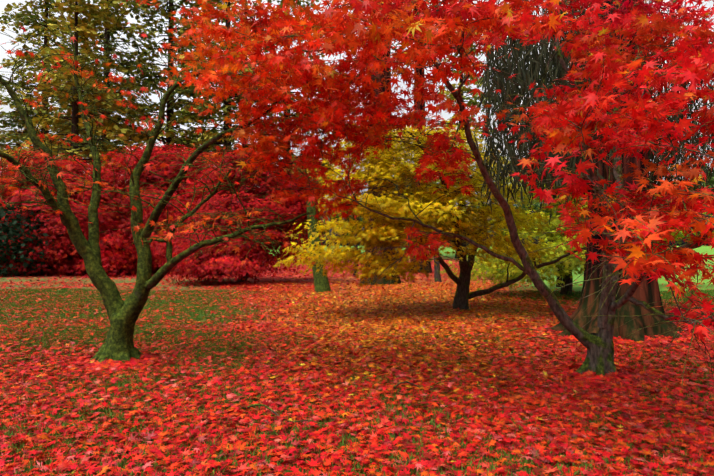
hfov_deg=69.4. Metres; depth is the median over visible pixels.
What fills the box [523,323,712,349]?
leaf litter pile
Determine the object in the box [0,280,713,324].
leaf litter
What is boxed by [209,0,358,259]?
conifer tree
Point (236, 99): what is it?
conifer tree
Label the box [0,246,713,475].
ground
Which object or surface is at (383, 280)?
conifer tree
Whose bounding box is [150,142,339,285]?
shrub
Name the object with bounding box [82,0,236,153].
conifer tree
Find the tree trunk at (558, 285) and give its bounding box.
[556,201,564,286]
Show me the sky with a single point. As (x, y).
(3, 38)
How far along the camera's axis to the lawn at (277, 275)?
23.90 m
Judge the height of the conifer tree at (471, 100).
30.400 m
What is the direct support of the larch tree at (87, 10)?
on the ground at (578, 287)
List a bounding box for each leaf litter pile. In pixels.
[48,348,181,376]
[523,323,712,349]
[535,362,680,388]
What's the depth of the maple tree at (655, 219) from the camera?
3.79 m
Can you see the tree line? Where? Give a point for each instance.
(521, 207)
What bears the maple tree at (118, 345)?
on the ground at (578, 287)
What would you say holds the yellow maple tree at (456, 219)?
on the ground at (578, 287)
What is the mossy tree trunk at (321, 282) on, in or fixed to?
on the ground at (578, 287)
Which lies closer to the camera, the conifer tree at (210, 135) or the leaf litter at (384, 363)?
the leaf litter at (384, 363)
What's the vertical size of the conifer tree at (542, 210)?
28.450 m
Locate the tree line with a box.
[1,155,713,245]
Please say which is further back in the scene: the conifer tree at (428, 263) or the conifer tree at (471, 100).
the conifer tree at (471, 100)
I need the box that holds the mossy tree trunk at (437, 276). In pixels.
[432,216,441,281]
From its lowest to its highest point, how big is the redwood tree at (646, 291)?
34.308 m
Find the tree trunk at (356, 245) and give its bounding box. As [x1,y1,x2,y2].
[353,194,358,274]
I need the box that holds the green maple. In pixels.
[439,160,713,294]
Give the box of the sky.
[0,0,713,245]
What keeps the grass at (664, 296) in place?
on the ground at (578, 287)
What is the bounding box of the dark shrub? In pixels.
[0,202,62,276]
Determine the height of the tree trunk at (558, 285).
3.662 m
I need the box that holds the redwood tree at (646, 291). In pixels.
[473,0,713,342]
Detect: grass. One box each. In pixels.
[0,288,713,333]
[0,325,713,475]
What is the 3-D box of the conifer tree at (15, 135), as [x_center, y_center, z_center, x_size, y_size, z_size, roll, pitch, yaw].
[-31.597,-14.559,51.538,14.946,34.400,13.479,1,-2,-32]
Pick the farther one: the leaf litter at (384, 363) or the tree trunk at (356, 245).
the tree trunk at (356, 245)
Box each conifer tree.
[0,0,110,168]
[27,0,179,160]
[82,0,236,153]
[147,0,284,212]
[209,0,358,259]
[209,2,300,257]
[357,1,481,272]
[360,2,400,284]
[404,31,523,258]
[526,0,587,233]
[669,89,713,237]
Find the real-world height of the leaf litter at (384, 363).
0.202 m
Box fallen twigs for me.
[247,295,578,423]
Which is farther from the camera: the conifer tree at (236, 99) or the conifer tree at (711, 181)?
the conifer tree at (236, 99)
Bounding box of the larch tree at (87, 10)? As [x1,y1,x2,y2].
[0,0,147,200]
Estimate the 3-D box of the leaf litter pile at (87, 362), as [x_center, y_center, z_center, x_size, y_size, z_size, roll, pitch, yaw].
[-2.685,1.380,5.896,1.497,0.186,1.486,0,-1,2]
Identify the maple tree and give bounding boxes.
[0,0,325,364]
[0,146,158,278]
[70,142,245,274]
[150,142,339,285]
[159,0,713,383]
[274,116,586,309]
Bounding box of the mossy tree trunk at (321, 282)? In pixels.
[306,201,330,292]
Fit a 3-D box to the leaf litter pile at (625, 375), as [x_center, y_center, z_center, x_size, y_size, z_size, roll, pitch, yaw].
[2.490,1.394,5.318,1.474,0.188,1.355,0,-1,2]
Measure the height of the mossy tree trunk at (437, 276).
2.894 m
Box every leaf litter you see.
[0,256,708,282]
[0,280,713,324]
[0,318,713,475]

